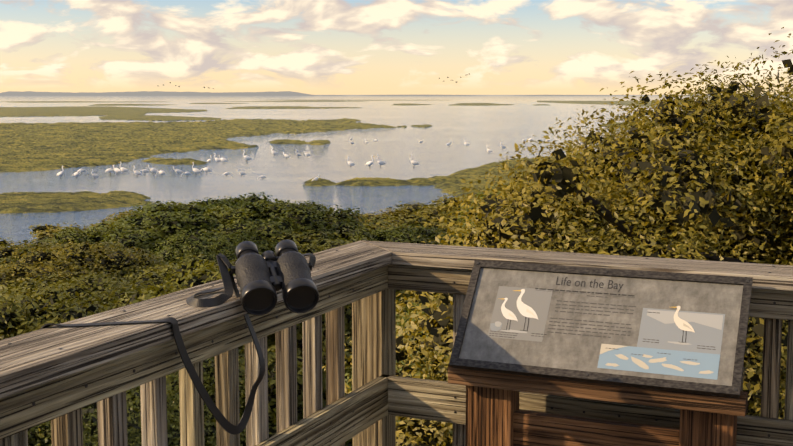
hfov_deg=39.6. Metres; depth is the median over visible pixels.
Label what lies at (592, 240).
bush
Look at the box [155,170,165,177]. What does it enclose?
egret
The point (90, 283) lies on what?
bush
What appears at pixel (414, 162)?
egret
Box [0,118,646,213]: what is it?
marsh grass hummocks
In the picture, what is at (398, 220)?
bush
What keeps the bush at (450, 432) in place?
on the forest floor
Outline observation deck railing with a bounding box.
[0,240,792,445]
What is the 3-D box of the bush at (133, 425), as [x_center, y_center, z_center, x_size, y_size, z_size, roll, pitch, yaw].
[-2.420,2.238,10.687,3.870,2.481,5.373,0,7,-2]
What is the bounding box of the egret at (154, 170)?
[147,165,157,172]
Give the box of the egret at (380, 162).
[377,155,385,165]
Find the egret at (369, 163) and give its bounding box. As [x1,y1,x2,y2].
[365,156,374,169]
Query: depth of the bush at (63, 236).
24.19 m
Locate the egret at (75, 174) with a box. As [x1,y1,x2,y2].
[72,169,81,179]
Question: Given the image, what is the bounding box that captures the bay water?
[0,95,791,246]
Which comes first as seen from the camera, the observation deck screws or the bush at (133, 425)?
the observation deck screws
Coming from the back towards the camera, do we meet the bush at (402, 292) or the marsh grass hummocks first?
the marsh grass hummocks
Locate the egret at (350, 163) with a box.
[347,156,354,165]
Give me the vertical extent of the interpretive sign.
0.332 m
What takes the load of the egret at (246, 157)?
on the bay water
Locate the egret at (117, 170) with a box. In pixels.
[112,165,121,174]
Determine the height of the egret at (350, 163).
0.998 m
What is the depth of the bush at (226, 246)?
23.05 m
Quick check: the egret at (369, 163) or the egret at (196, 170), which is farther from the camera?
the egret at (369, 163)
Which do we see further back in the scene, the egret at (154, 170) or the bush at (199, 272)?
the egret at (154, 170)
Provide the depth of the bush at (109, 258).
18.81 m
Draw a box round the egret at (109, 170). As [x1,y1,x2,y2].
[105,168,116,175]
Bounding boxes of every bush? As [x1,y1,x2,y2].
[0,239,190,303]
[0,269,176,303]
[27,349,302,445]
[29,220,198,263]
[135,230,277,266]
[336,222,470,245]
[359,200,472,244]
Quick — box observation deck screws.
[8,245,775,441]
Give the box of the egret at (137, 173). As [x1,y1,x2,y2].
[133,166,141,177]
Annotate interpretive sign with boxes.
[449,260,752,397]
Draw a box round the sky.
[0,0,792,94]
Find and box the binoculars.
[230,239,318,315]
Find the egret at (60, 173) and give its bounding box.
[56,166,64,177]
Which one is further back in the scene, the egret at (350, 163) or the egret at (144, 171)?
the egret at (350, 163)
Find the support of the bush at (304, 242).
on the forest floor
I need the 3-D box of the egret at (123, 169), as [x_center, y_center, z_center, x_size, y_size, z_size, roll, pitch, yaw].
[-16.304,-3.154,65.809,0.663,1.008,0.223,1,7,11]
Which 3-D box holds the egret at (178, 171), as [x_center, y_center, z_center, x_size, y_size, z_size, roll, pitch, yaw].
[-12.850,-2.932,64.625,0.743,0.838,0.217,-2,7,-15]
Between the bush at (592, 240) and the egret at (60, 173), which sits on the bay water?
the egret at (60, 173)
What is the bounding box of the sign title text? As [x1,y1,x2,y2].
[556,277,622,291]
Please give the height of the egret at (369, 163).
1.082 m
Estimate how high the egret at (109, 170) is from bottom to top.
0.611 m
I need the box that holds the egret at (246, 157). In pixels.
[242,150,252,163]
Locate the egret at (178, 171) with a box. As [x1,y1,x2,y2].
[173,166,182,176]
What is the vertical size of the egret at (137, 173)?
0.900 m
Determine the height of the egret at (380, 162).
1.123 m
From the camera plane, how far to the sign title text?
3.57 m
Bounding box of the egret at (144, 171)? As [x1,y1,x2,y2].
[138,169,149,175]
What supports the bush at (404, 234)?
on the forest floor
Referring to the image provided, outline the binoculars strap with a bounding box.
[41,253,315,434]
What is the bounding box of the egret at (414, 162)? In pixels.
[409,155,419,168]
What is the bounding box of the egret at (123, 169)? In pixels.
[118,162,128,171]
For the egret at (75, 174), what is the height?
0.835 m
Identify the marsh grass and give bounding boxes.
[0,100,778,166]
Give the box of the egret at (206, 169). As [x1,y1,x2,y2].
[199,167,211,174]
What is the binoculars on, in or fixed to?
on the observation deck railing
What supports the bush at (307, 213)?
on the forest floor
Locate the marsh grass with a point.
(111, 111)
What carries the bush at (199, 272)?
on the forest floor
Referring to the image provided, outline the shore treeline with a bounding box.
[0,91,790,95]
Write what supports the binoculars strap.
on the observation deck railing
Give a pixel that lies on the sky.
(313, 47)
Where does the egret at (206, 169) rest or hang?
on the bay water
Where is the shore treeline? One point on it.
(137, 93)
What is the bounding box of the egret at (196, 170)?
[192,162,201,176]
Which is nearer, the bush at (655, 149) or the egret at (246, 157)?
the bush at (655, 149)
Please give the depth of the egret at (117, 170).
64.96 m
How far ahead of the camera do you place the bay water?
95.51 m

